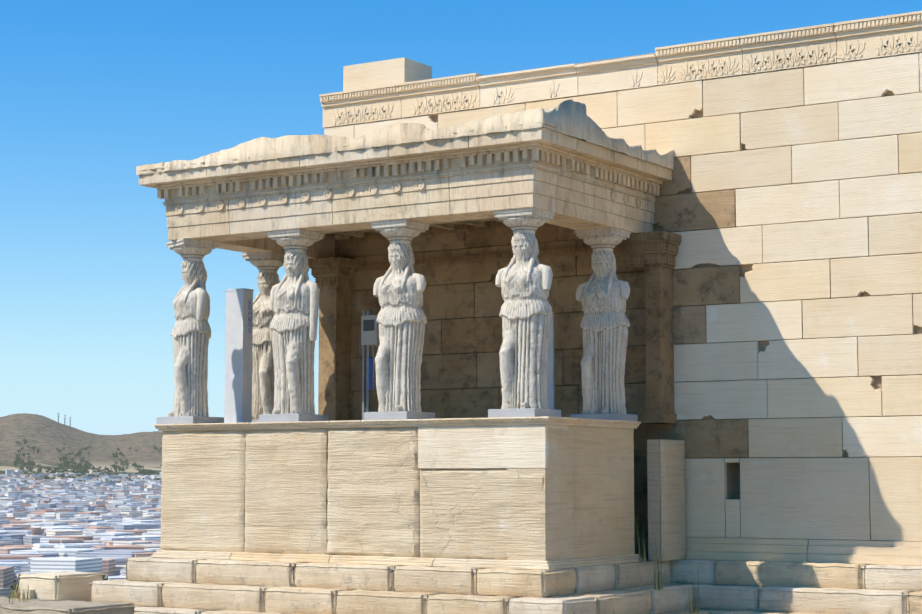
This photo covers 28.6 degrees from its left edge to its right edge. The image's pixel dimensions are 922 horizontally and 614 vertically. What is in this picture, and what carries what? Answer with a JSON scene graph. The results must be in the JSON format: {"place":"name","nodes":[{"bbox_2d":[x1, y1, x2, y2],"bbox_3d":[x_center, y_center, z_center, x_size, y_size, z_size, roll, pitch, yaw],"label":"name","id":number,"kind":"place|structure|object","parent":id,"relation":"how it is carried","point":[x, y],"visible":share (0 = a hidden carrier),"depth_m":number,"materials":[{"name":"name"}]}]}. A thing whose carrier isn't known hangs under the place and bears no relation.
{"place":"outdoors","nodes":[
{"label":"outdoors","id":0,"kind":"place"},
{"bbox_2d":[0,413,162,474],"bbox_3d":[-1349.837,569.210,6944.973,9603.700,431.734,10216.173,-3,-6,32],"label":"hill","id":1,"kind":"structure","parent":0,"point":[47,436],"depth_m":6969.38,"materials":[{"name":"beige soil"}]},
{"bbox_2d":[57,413,70,425],"bbox_3d":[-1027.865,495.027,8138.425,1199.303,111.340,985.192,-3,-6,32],"label":"hilltop antennas","id":2,"kind":"object","parent":1,"relation":"on","point":[58,416],"visible":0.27,"depth_m":8044.43,"materials":[{"name":"metal"}]},
{"bbox_2d":[0,469,161,596],"bbox_3d":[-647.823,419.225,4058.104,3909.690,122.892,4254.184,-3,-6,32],"label":"city buildings","id":3,"kind":"structure","parent":1,"relation":"on","point":[101,523],"depth_m":2427.77,"materials":[{"name":"white concrete"}]},
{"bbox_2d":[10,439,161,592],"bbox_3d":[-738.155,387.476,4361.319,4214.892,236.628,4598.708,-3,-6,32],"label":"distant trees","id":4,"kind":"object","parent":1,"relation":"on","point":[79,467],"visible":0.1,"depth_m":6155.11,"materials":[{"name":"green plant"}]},
{"bbox_2d":[0,0,921,434],"label":"sky","id":5,"kind":"structure","parent":0,"point":[92,92],"materials":[{"name":"blue"}]},
{"bbox_2d":[90,557,921,613],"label":"stone steps","id":6,"kind":"structure","parent":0,"point":[149,585],"depth_m":20.85,"materials":[{"name":"stone"}]},
{"bbox_2d":[151,416,641,569],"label":"podium mouldings","id":7,"kind":"object","parent":6,"relation":"on","point":[503,445],"visible":0.73,"depth_m":20.45,"materials":[{"name":"beige stone"}]},
{"bbox_2d":[224,288,253,422],"bbox_3d":[-2.921,0.665,23.725,0.340,1.800,0.240,-3,-6,32],"label":"pillar","id":8,"kind":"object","parent":7,"relation":"on","point":[238,372],"visible":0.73,"depth_m":23.64,"materials":[{"name":"white paint"}]},
{"bbox_2d":[248,300,251,332],"bbox_3d":[-2.773,0.119,23.728,0.004,0.432,0.064,-3,-6,32],"label":"monitoring column lettering","id":9,"kind":"object","parent":8,"relation":"attached to","point":[249,317],"visible":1,"depth_m":23.73},
{"bbox_2d":[362,310,370,419],"bbox_3d":[-1.288,0.843,24.551,0.190,1.600,0.120,-3,-6,32],"label":"metal post","id":10,"kind":"object","parent":7,"relation":"on","point":[365,408],"visible":0.62,"depth_m":24.53,"materials":[{"name":"metal"}]},
{"bbox_2d":[361,315,379,346],"bbox_3d":[-1.199,0.330,24.435,0.265,0.420,0.183,-3,-6,32],"label":"electrical enclosure","id":11,"kind":"object","parent":10,"relation":"attached to","point":[368,338],"visible":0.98,"depth_m":24.35,"materials":[{"name":"grey metal"}]},
{"bbox_2d":[363,320,373,330],"bbox_3d":[-1.243,0.248,24.368,0.180,0.150,0.006,-3,-6,32],"label":"enclosure window","id":12,"kind":"structure","parent":11,"relation":"attached to","point":[368,325],"depth_m":24.37,"materials":[{"name":"black glass"}]},
{"bbox_2d":[373,345,373,386],"bbox_3d":[-1.184,0.797,24.437,0.012,0.570,0.010,-3,-6,32],"label":"enclosure cable","id":13,"kind":"object","parent":11,"relation":"attached to","point":[373,365],"visible":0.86,"depth_m":24.43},
{"bbox_2d":[369,358,372,388],"bbox_3d":[-1.226,0.901,24.476,0.060,0.430,0.008,-3,-6,32],"label":"blue rail label","id":14,"kind":"object","parent":10,"relation":"attached to","point":[370,372],"visible":1,"depth_m":24.47,"materials":[{"name":"blue plastic"}]},
{"bbox_2d":[155,419,638,428],"bbox_3d":[-0.860,1.469,22.253,5.707,0.033,2.258,-3,-6,32],"label":"ledge molding","id":15,"kind":"object","parent":7,"relation":"attached to","point":[413,422],"visible":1,"depth_m":21.03,"materials":[{"name":"beige stone"}]},
{"bbox_2d":[156,408,637,423],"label":"statue plinths","id":16,"kind":"object","parent":7,"relation":"on","point":[493,413],"visible":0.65,"depth_m":21.77,"materials":[{"name":"grey stone"}]},
{"bbox_2d":[166,238,219,416],"bbox_3d":[-3.470,0.287,23.179,0.543,2.269,0.735,4,-6,-34],"label":"caryatid","id":17,"kind":"object","parent":16,"relation":"on","point":[191,333],"visible":1,"depth_m":22.98,"materials":[{"name":"stone"}]},
{"bbox_2d":[241,251,284,419],"bbox_3d":[-2.636,0.409,24.487,0.734,2.269,0.548,-3,-6,32],"label":"caryatid","id":18,"kind":"object","parent":16,"relation":"on","point":[267,264],"visible":0.5,"depth_m":24.33,"materials":[{"name":"stone"}]},
{"bbox_2d":[266,229,324,413],"bbox_3d":[-2.063,0.204,22.294,0.735,2.269,0.546,-3,-6,32],"label":"caryatid","id":19,"kind":"object","parent":16,"relation":"on","point":[294,300],"visible":1,"depth_m":22.13,"materials":[{"name":"stone"}]},
{"bbox_2d":[370,219,429,411],"bbox_3d":[-0.730,0.126,21.462,0.735,2.269,0.542,-3,-6,32],"label":"caryatid","id":20,"kind":"object","parent":16,"relation":"on","point":[399,287],"visible":1,"depth_m":21.28,"materials":[{"name":"stone"}]},
{"bbox_2d":[493,207,554,408],"bbox_3d":[0.714,0.038,20.552,0.734,2.266,0.552,-3,-6,32],"label":"caryatid","id":21,"kind":"object","parent":16,"relation":"on","point":[524,282],"visible":1,"depth_m":20.37,"materials":[{"name":"stone"}]},
{"bbox_2d":[136,121,671,258],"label":"porch entablature","id":22,"kind":"structure","parent":21,"relation":"on","point":[450,201],"depth_m":21.57,"materials":[{"name":"stone"}]},
{"bbox_2d":[136,99,673,174],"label":"broken roof slabs","id":23,"kind":"structure","parent":22,"relation":"on","point":[569,117],"depth_m":21.17,"materials":[{"name":"stone"}]},
{"bbox_2d":[157,146,658,213],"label":"porch entablature ornaments","id":24,"kind":"object","parent":22,"relation":"attached to","point":[327,194],"visible":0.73,"depth_m":21.80},
{"bbox_2d":[574,227,630,413],"bbox_3d":[1.744,0.193,22.181,0.737,2.269,0.543,-3,-6,32],"label":"caryatid","id":25,"kind":"object","parent":16,"relation":"on","point":[602,293],"visible":0.96,"depth_m":22.00,"materials":[{"name":"stone"}]},
{"bbox_2d":[308,231,680,423],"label":"pilasters","id":26,"kind":"object","parent":7,"relation":"on","point":[334,388],"visible":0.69,"depth_m":22.56,"materials":[{"name":"beige stone"}]},
{"bbox_2d":[308,232,680,286],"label":"pilaster capitals","id":27,"kind":"object","parent":26,"relation":"attached to","point":[669,259],"visible":0.98,"depth_m":22.54,"materials":[{"name":"beige stone"}]},
{"bbox_2d":[546,312,554,408],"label":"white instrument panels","id":28,"kind":"object","parent":7,"relation":"on","point":[550,382],"visible":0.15,"depth_m":23.16,"materials":[{"name":"paint"}]},
{"bbox_2d":[160,424,634,560],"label":"porch podium orthostates","id":29,"kind":"object","parent":6,"relation":"on","point":[376,491],"visible":1,"depth_m":21.12,"materials":[{"name":"beige stone"}]},
{"bbox_2d":[647,439,685,560],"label":"stone slab","id":30,"kind":"structure","parent":6,"relation":"on","point":[666,483],"depth_m":21.81,"materials":[{"name":"stone"}]},
{"bbox_2d":[335,156,748,535],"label":"shaded inner wall","id":31,"kind":"structure","parent":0,"point":[455,295],"depth_m":23.51,"materials":[{"name":"beige stone"}]},
{"bbox_2d":[350,221,625,271],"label":"porch wall mouldings","id":32,"kind":"object","parent":31,"relation":"attached to","point":[561,252],"visible":0.44,"depth_m":24.28,"materials":[{"name":"beige stone"}]},
{"bbox_2d":[324,53,921,564],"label":"temple wall","id":33,"kind":"structure","parent":0,"point":[806,359],"depth_m":21.70,"materials":[{"name":"beige stone"}]},
{"bbox_2d":[319,11,921,127],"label":"cornice","id":34,"kind":"structure","parent":33,"relation":"on","point":[529,86],"depth_m":23.48,"materials":[{"name":"stone"}]},
{"bbox_2d":[321,14,921,123],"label":"carved frieze","id":35,"kind":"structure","parent":34,"relation":"attached to","point":[851,50],"depth_m":22.61,"materials":[{"name":"stone"}]},
{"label":"acropolis plateau ground","id":36,"kind":"structure","parent":0,"visible":0},
{"bbox_2d":[18,571,102,600],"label":"fallen marble blocks","id":37,"kind":"object","parent":36,"relation":"on","point":[67,585],"depth_m":22.57,"materials":[{"name":"beige stone"}]},
{"bbox_2d":[0,595,134,613],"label":"poros foundation blocks","id":38,"kind":"structure","parent":36,"relation":"on","point":[40,606],"depth_m":20.98,"materials":[{"name":"stone"}]},
{"bbox_2d":[8,518,698,613],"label":"grass tufts","id":39,"kind":"object","parent":36,"relation":"on","point":[15,595],"visible":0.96,"depth_m":21.28,"materials":[{"name":"green plant"}]}
]}

